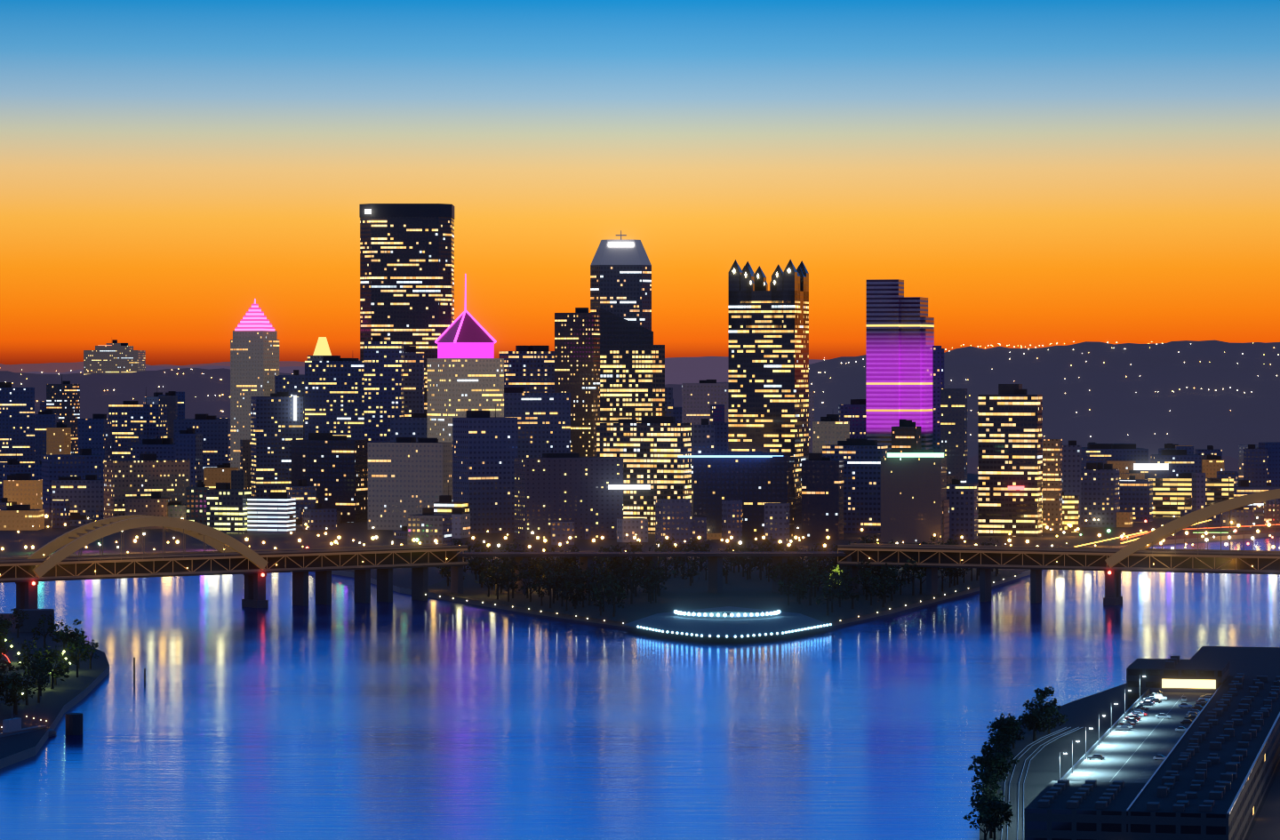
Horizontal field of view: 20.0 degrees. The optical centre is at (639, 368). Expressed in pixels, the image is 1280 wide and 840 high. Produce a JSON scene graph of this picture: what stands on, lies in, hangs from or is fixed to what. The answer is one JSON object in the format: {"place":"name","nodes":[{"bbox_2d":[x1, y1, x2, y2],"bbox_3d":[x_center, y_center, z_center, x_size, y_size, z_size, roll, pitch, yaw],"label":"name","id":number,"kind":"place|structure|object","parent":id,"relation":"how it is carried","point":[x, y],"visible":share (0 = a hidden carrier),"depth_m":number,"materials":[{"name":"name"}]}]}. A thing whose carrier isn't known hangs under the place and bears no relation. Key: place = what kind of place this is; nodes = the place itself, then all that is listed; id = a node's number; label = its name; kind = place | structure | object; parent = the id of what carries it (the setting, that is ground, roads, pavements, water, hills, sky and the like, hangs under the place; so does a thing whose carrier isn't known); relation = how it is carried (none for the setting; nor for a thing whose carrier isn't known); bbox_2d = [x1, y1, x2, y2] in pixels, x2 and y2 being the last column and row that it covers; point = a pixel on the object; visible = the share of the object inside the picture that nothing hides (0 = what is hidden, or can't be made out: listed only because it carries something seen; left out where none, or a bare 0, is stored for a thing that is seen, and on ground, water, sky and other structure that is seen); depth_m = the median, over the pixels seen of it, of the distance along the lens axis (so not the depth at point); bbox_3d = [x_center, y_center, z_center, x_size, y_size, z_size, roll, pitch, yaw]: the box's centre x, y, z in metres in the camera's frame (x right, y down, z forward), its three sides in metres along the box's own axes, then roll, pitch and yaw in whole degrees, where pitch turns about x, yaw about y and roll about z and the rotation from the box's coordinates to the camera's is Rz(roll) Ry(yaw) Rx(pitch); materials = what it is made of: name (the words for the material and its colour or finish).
{"place":"outdoors","nodes":[
{"label":"outdoors","id":0,"kind":"place"},
{"bbox_2d":[0,504,44,530],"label":"building","id":1,"kind":"structure","parent":0,"point":[20,517],"depth_m":2744.08,"materials":[{"name":"brown concrete"}]},
{"bbox_2d":[3,472,42,509],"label":"building","id":2,"kind":"structure","parent":0,"point":[22,488],"depth_m":2894.61,"materials":[{"name":"brown concrete"}]},
{"bbox_2d":[34,409,58,463],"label":"building","id":3,"kind":"structure","parent":0,"point":[44,420],"depth_m":3496.06,"materials":[{"name":"blue"}]},
{"bbox_2d":[0,613,109,768],"bbox_3d":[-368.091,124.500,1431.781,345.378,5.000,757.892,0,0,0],"label":"bank ground","id":4,"kind":"structure","parent":0,"point":[51,708],"depth_m":1363.53,"materials":[{"name":"green plant"}]},
{"bbox_2d":[18,608,54,631],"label":"bridge abutment","id":5,"kind":"object","parent":4,"relation":"on","point":[35,616],"visible":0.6,"depth_m":1683.55,"materials":[{"name":"grey concrete"}]},
{"bbox_2d":[0,608,99,714],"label":"shore trees","id":6,"kind":"object","parent":4,"relation":"on","point":[72,638],"visible":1,"depth_m":1401.75,"materials":[{"name":"green plant"}]},
{"bbox_2d":[78,413,111,460],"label":"office building","id":7,"kind":"structure","parent":0,"point":[95,431],"depth_m":3395.84,"materials":[{"name":"blue"}]},
{"bbox_2d":[108,397,167,460],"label":"office building","id":8,"kind":"structure","parent":0,"point":[132,421],"depth_m":3496.45,"materials":[{"name":"blue glass"}]},
{"bbox_2d":[132,429,175,459],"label":"building","id":9,"kind":"structure","parent":0,"point":[163,448],"depth_m":3192.17,"materials":[{"name":"blue"}]},
{"bbox_2d":[185,480,208,525],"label":"building","id":10,"kind":"structure","parent":0,"point":[196,503],"depth_m":2746.90,"materials":[{"name":"grey"}]},
{"bbox_2d":[173,413,230,481],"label":"office building","id":11,"kind":"structure","parent":0,"point":[214,430],"depth_m":3389.85,"materials":[{"name":"blue glass"}]},
{"bbox_2d":[206,482,251,533],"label":"office building","id":12,"kind":"structure","parent":0,"point":[226,508],"depth_m":2697.20,"materials":[{"name":"grey"}]},
{"bbox_2d":[247,492,295,533],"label":"office building","id":13,"kind":"structure","parent":0,"point":[275,513],"depth_m":2697.44,"materials":[{"name":"grey"}]},
{"bbox_2d":[250,392,303,497],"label":"tower","id":14,"kind":"structure","parent":0,"point":[276,428],"depth_m":3194.23,"materials":[{"name":"blue"}]},
{"bbox_2d":[274,369,304,439],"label":"tower","id":15,"kind":"structure","parent":0,"point":[293,385],"depth_m":3294.18,"materials":[{"name":"blue"}]},
{"bbox_2d":[304,355,363,439],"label":"tower","id":16,"kind":"structure","parent":0,"point":[334,395],"depth_m":3144.04,"materials":[{"name":"blue glass"}]},
{"bbox_2d":[359,203,454,413],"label":"skyscraper","id":17,"kind":"structure","parent":0,"point":[407,274],"depth_m":3301.72,"materials":[{"name":"black glass"}]},
{"bbox_2d":[390,413,427,441],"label":"building","id":18,"kind":"structure","parent":0,"point":[414,425],"depth_m":2838.84,"materials":[{"name":"blue"}]},
{"bbox_2d":[368,437,452,529],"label":"office building","id":19,"kind":"structure","parent":0,"point":[408,476],"depth_m":2746.56,"materials":[{"name":"grey"}]},
{"bbox_2d":[0,359,829,372],"bbox_3d":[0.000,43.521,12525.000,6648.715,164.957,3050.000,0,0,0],"label":"hill ridge","id":20,"kind":"structure","parent":0,"point":[58,367],"depth_m":13161.84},
{"bbox_2d":[24,356,824,384],"bbox_3d":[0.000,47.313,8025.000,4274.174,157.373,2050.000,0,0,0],"label":"hill ridge","id":21,"kind":"structure","parent":0,"point":[681,371],"depth_m":8311.63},
{"bbox_2d":[452,407,517,533],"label":"tower","id":22,"kind":"structure","parent":0,"point":[484,449],"depth_m":2695.80,"materials":[{"name":"blue"}]},
{"bbox_2d":[504,387,570,457],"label":"tower","id":23,"kind":"structure","parent":0,"point":[543,422],"depth_m":2896.61,"materials":[{"name":"blue"}]},
{"bbox_2d":[0,368,1238,473],"bbox_3d":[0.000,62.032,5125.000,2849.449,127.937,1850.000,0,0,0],"label":"hill ridge","id":24,"kind":"structure","parent":0,"point":[196,386],"depth_m":5211.85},
{"bbox_2d":[83,339,145,375],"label":"building","id":25,"kind":"structure","parent":24,"relation":"on","point":[116,357],"depth_m":5882.38,"materials":[{"name":"grey"}]},
{"bbox_2d":[0,536,1279,839],"bbox_3d":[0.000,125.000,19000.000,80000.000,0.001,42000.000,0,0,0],"label":"river water","id":26,"kind":"structure","parent":0,"point":[345,716],"depth_m":1331.49,"materials":[{"name":"blue liquid"}]},
{"bbox_2d":[0,710,56,737],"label":"boat","id":27,"kind":"object","parent":26,"relation":"on","point":[12,726],"visible":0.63,"depth_m":1213.57,"materials":[{"name":"grey"}]},
{"bbox_2d":[65,657,145,735],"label":"mooring piles","id":28,"kind":"object","parent":26,"relation":"on","point":[74,724],"visible":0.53,"depth_m":1240.06,"materials":[{"name":"grey metal"}]},
{"bbox_2d":[0,514,467,613],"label":"arch bridge","id":29,"kind":"structure","parent":26,"relation":"on","point":[231,556],"depth_m":1889.60,"materials":[{"name":"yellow metal"}]},
{"bbox_2d":[450,551,851,593],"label":"bridge","id":30,"kind":"structure","parent":26,"relation":"on","point":[715,572],"depth_m":1973.39,"materials":[{"name":"grey"}]},
{"bbox_2d":[0,472,1279,639],"bbox_3d":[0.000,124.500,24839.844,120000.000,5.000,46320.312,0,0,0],"label":"city ground","id":31,"kind":"structure","parent":0,"point":[12,544],"depth_m":2549.22,"materials":[{"name":"grey"}]},
{"bbox_2d":[0,382,34,463],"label":"tower","id":32,"kind":"structure","parent":31,"relation":"on","point":[17,418],"depth_m":3592.38,"materials":[{"name":"blue glass"}]},
{"bbox_2d":[46,374,79,454],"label":"tower","id":33,"kind":"structure","parent":31,"relation":"on","point":[63,400],"depth_m":3896.75,"materials":[{"name":"grey"}]},
{"bbox_2d":[41,448,103,517],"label":"office building","id":34,"kind":"structure","parent":31,"relation":"on","point":[82,464],"depth_m":2995.54,"materials":[{"name":"blue"}]},
{"bbox_2d":[51,474,103,520],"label":"office building","id":35,"kind":"structure","parent":31,"relation":"on","point":[85,496],"depth_m":2841.63,"materials":[{"name":"grey"}]},
{"bbox_2d":[104,453,190,518],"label":"office building","id":36,"kind":"structure","parent":31,"relation":"on","point":[145,475],"depth_m":2795.21,"materials":[{"name":"brown"}]},
{"bbox_2d":[160,391,177,443],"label":"building","id":37,"kind":"structure","parent":31,"relation":"on","point":[170,399],"depth_m":3616.81,"materials":[{"name":"grey"}]},
{"bbox_2d":[230,298,279,470],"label":"skyscraper","id":38,"kind":"structure","parent":31,"relation":"on","point":[254,356],"depth_m":3312.12,"materials":[{"name":"stone"}]},
{"bbox_2d":[307,336,331,360],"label":"building","id":39,"kind":"structure","parent":31,"relation":"on","point":[322,348],"depth_m":3264.37,"materials":[{"name":"stone"}]},
{"bbox_2d":[290,432,367,522],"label":"office building","id":40,"kind":"structure","parent":31,"relation":"on","point":[333,469],"depth_m":2894.66,"materials":[{"name":"blue"}]},
{"bbox_2d":[363,336,403,442],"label":"tower","id":41,"kind":"structure","parent":31,"relation":"on","point":[383,382],"depth_m":2993.83,"materials":[{"name":"blue"}]},
{"bbox_2d":[403,346,423,416],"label":"tower","id":42,"kind":"structure","parent":31,"relation":"on","point":[413,380],"depth_m":3046.27,"materials":[{"name":"grey"}]},
{"bbox_2d":[427,273,503,442],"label":"skyscraper","id":43,"kind":"structure","parent":31,"relation":"on","point":[465,371],"depth_m":2808.02,"materials":[{"name":"stone"}]},
{"bbox_2d":[499,345,554,392],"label":"building","id":44,"kind":"structure","parent":31,"relation":"on","point":[529,369],"depth_m":3096.27,"materials":[{"name":"blue"}]},
{"bbox_2d":[0,485,1078,532],"bbox_3d":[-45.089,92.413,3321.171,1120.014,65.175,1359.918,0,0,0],"label":"buildings","id":45,"kind":"structure","parent":31,"relation":"on","point":[445,504],"depth_m":2712.51,"materials":[{"name":"brown"}]},
{"bbox_2d":[513,451,623,540],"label":"office building","id":46,"kind":"structure","parent":31,"relation":"on","point":[548,488],"depth_m":2596.11,"materials":[{"name":"grey concrete"}]},
{"bbox_2d":[554,307,599,456],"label":"tower","id":47,"kind":"structure","parent":31,"relation":"on","point":[577,355],"depth_m":2994.79,"materials":[{"name":"brown"}]},
{"bbox_2d":[590,230,651,330],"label":"skyscraper","id":48,"kind":"structure","parent":31,"relation":"on","point":[620,277],"depth_m":3302.57,"materials":[{"name":"black glass"}]},
{"bbox_2d":[600,307,653,423],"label":"skyscraper","id":49,"kind":"structure","parent":31,"relation":"on","point":[626,368],"depth_m":2959.84,"materials":[{"name":"grey"}]},
{"bbox_2d":[46,422,1223,539],"bbox_3d":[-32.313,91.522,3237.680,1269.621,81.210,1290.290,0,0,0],"label":"buildings","id":50,"kind":"structure","parent":31,"relation":"on","point":[59,439],"depth_m":3328.34,"materials":[{"name":"brown"}]},
{"bbox_2d":[0,394,1278,544],"bbox_3d":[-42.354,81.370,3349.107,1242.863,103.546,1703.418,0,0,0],"label":"buildings","id":51,"kind":"structure","parent":31,"relation":"on","point":[428,526],"depth_m":2781.11,"materials":[{"name":"grey"}]},
{"bbox_2d":[0,392,1279,544],"bbox_3d":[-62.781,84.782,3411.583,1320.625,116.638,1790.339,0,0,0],"label":"buildings","id":52,"kind":"structure","parent":31,"relation":"on","point":[676,521],"depth_m":2747.52,"materials":[{"name":"grey"}]},
{"bbox_2d":[652,344,664,416],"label":"building","id":53,"kind":"structure","parent":31,"relation":"on","point":[658,380],"depth_m":2957.97,"materials":[{"name":"grey"}]},
{"bbox_2d":[664,387,672,416],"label":"building","id":54,"kind":"structure","parent":31,"relation":"on","point":[668,402],"depth_m":2958.55,"materials":[{"name":"blue"}]},
{"bbox_2d":[144,388,1258,542],"bbox_3d":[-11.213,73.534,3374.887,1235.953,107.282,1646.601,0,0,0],"label":"buildings","id":55,"kind":"structure","parent":31,"relation":"on","point":[631,528],"depth_m":2614.65,"materials":[{"name":"grey concrete"}]},
{"bbox_2d":[125,440,1279,543],"bbox_3d":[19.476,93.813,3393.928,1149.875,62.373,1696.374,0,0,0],"label":"buildings","id":56,"kind":"structure","parent":31,"relation":"on","point":[156,504],"depth_m":2774.51,"materials":[{"name":"stone"}]},
{"bbox_2d":[428,567,1020,637],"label":"waterfront park","id":57,"kind":"structure","parent":31,"relation":"on","point":[754,595],"depth_m":1891.29,"materials":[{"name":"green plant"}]},
{"bbox_2d":[436,534,998,616],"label":"trees","id":58,"kind":"object","parent":57,"relation":"on","point":[626,569],"visible":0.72,"depth_m":1951.74,"materials":[{"name":"green plant"}]},
{"bbox_2d":[693,450,794,539],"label":"office building","id":59,"kind":"structure","parent":31,"relation":"on","point":[754,484],"depth_m":2596.26,"materials":[{"name":"blue"}]},
{"bbox_2d":[293,395,1228,533],"bbox_3d":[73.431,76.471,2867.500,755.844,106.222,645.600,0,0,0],"label":"illuminated signs","id":60,"kind":"object","parent":31,"relation":"on","point":[1150,466],"visible":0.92,"depth_m":2589.70,"materials":[{"name":"white"}]},
{"bbox_2d":[866,279,934,453],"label":"skyscraper","id":61,"kind":"structure","parent":31,"relation":"on","point":[900,335],"depth_m":3164.40,"materials":[{"name":"purple glass"}]},
{"bbox_2d":[880,449,946,543],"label":"office building","id":62,"kind":"structure","parent":31,"relation":"on","point":[913,492],"depth_m":2546.69,"materials":[{"name":"grey"}]},
{"bbox_2d":[932,345,941,457],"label":"tower","id":63,"kind":"structure","parent":31,"relation":"on","point":[936,390],"depth_m":3198.43,"materials":[{"name":"blue"}]},
{"bbox_2d":[941,348,943,388],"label":"building","id":64,"kind":"structure","parent":31,"relation":"on","point":[942,368],"depth_m":3246.50,"materials":[{"name":"blue"}]},
{"bbox_2d":[940,388,967,483],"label":"tower","id":65,"kind":"structure","parent":31,"relation":"on","point":[954,426],"depth_m":3097.52,"materials":[{"name":"grey"}]},
{"bbox_2d":[978,389,1041,536],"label":"building","id":66,"kind":"structure","parent":31,"relation":"on","point":[1010,440],"depth_m":2646.53,"materials":[{"name":"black glass"}]},
{"bbox_2d":[998,384,1022,394],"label":"eleven stanwix penthouse","id":67,"kind":"object","parent":66,"relation":"on","point":[1006,388],"visible":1,"depth_m":2650.70,"materials":[{"name":"black"}]},
{"bbox_2d":[1042,439,1062,533],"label":"tower","id":68,"kind":"structure","parent":31,"relation":"on","point":[1052,484],"depth_m":2698.17,"materials":[{"name":"brown"}]},
{"bbox_2d":[837,488,1279,605],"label":"bridge","id":69,"kind":"structure","parent":31,"relation":"on","point":[1138,555],"depth_m":1926.98,"materials":[{"name":"brown metal"}]},
{"bbox_2d":[1074,520,1279,546],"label":"light trails","id":70,"kind":"object","parent":69,"relation":"on","point":[1142,533],"visible":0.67,"depth_m":2473.64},
{"bbox_2d":[1081,462,1119,527],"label":"office building","id":71,"kind":"structure","parent":31,"relation":"on","point":[1100,492],"depth_m":2796.31,"materials":[{"name":"grey"}]},
{"bbox_2d":[1081,443,1148,479],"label":"building","id":72,"kind":"structure","parent":31,"relation":"on","point":[1104,453],"depth_m":3388.35,"materials":[{"name":"grey"}]},
{"bbox_2d":[1150,449,1201,477],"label":"building","id":73,"kind":"structure","parent":31,"relation":"on","point":[1179,460],"depth_m":3291.92,"materials":[{"name":"blue"}]},
{"bbox_2d":[1147,472,1233,517],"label":"building","id":74,"kind":"structure","parent":31,"relation":"on","point":[1172,496],"depth_m":2998.29,"materials":[{"name":"yellow"}]},
{"bbox_2d":[0,0,1279,365],"label":"sky","id":75,"kind":"structure","parent":0,"point":[1038,172],"materials":[{"name":"orange"}]},
{"bbox_2d":[596,416,691,533],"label":"tower","id":76,"kind":"structure","parent":0,"point":[649,450],"depth_m":2694.85,"materials":[{"name":"grey"}]},
{"bbox_2d":[691,418,714,517],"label":"tower","id":77,"kind":"structure","parent":0,"point":[703,438],"depth_m":2716.14,"materials":[{"name":"grey"}]},
{"bbox_2d":[682,379,728,424],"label":"building","id":78,"kind":"structure","parent":0,"point":[700,397],"depth_m":3391.18,"materials":[{"name":"grey"}]},
{"bbox_2d":[728,259,808,524],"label":"skyscraper","id":79,"kind":"structure","parent":0,"point":[768,371],"depth_m":2858.21,"materials":[{"name":"black glass"}]},
{"bbox_2d":[808,391,814,453],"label":"building","id":80,"kind":"structure","parent":0,"point":[811,406],"depth_m":3490.57,"materials":[{"name":"grey"}]},
{"bbox_2d":[801,452,843,539],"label":"building","id":81,"kind":"structure","parent":0,"point":[822,498],"depth_m":2597.46,"materials":[{"name":"blue"}]},
{"bbox_2d":[812,414,849,453],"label":"building","id":82,"kind":"structure","parent":0,"point":[830,429],"depth_m":2797.61,"materials":[{"name":"concrete"}]},
{"bbox_2d":[838,399,866,438],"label":"building","id":83,"kind":"structure","parent":0,"point":[854,412],"depth_m":3294.34,"materials":[{"name":"blue"}]},
{"bbox_2d":[822,438,888,533],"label":"tower","id":84,"kind":"structure","parent":0,"point":[860,458],"depth_m":2694.40,"materials":[{"name":"blue"}]},
{"bbox_2d":[891,419,921,453],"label":"building","id":85,"kind":"structure","parent":0,"point":[906,436],"depth_m":2797.36,"materials":[{"name":"stone"}]},
{"bbox_2d":[946,478,978,539],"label":"building","id":86,"kind":"structure","parent":0,"point":[964,508],"depth_m":2597.11,"materials":[{"name":"grey"}]},
{"bbox_2d":[808,340,1279,459],"bbox_3d":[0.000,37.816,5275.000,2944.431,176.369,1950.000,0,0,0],"label":"hill ridge","id":87,"kind":"structure","parent":0,"point":[1106,399],"depth_m":4990.76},
{"bbox_2d":[0,341,1279,693],"bbox_3d":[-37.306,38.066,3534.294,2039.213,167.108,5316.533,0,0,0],"label":"city lamp bulbs","id":88,"kind":"object","parent":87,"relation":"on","point":[676,612],"visible":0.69,"depth_m":2361.80,"materials":[{"name":"glass"}]},
{"bbox_2d":[1062,440,1081,529],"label":"tower","id":89,"kind":"structure","parent":0,"point":[1072,468],"depth_m":2747.17,"materials":[{"name":"grey"}]},
{"bbox_2d":[979,683,1279,839],"bbox_3d":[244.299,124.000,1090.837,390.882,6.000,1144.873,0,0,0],"label":"bank ground","id":90,"kind":"structure","parent":0,"point":[1051,763],"depth_m":1183.92,"materials":[{"name":"grey"}]},
{"bbox_2d":[962,685,1068,839],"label":"trees","id":91,"kind":"object","parent":90,"relation":"on","point":[988,804],"visible":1,"depth_m":1034.13,"materials":[{"name":"green plant"}]},
{"bbox_2d":[998,727,1085,839],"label":"railway tracks","id":92,"kind":"object","parent":90,"relation":"on","point":[1014,788],"visible":0.88,"depth_m":1061.40,"materials":[{"name":"grey metal"}]},
{"bbox_2d":[1024,655,1279,839],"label":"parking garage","id":93,"kind":"structure","parent":90,"relation":"on","point":[1209,776],"depth_m":986.19,"materials":[{"name":"grey concrete"}]},
{"bbox_2d":[1058,674,1145,779],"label":"street lamps","id":94,"kind":"object","parent":93,"relation":"on","point":[1077,740],"visible":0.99,"depth_m":1014.07,"materials":[{"name":"grey metal"}]},
{"bbox_2d":[1087,689,1212,759],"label":"parked cars","id":95,"kind":"object","parent":93,"relation":"on","point":[1150,699],"visible":0.86,"depth_m":1139.72,"materials":[{"name":"white metal"}]},
{"bbox_2d":[1190,646,1279,676],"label":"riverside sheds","id":96,"kind":"object","parent":90,"relation":"on","point":[1255,660],"visible":0.15,"depth_m":1418.14,"materials":[{"name":"black"}]},
{"bbox_2d":[1119,475,1152,521],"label":"building","id":97,"kind":"structure","parent":0,"point":[1136,497],"depth_m":2895.61,"materials":[{"name":"blue"}]},
{"bbox_2d":[1233,480,1279,511],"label":"building","id":98,"kind":"structure","parent":0,"point":[1243,487],"depth_m":3090.89,"materials":[{"name":"grey"}]},
{"bbox_2d":[1248,768,1279,839],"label":"yard asphalt","id":99,"kind":"structure","parent":0,"point":[1267,826],"depth_m":975.80,"materials":[{"name":"grey asphalt"}]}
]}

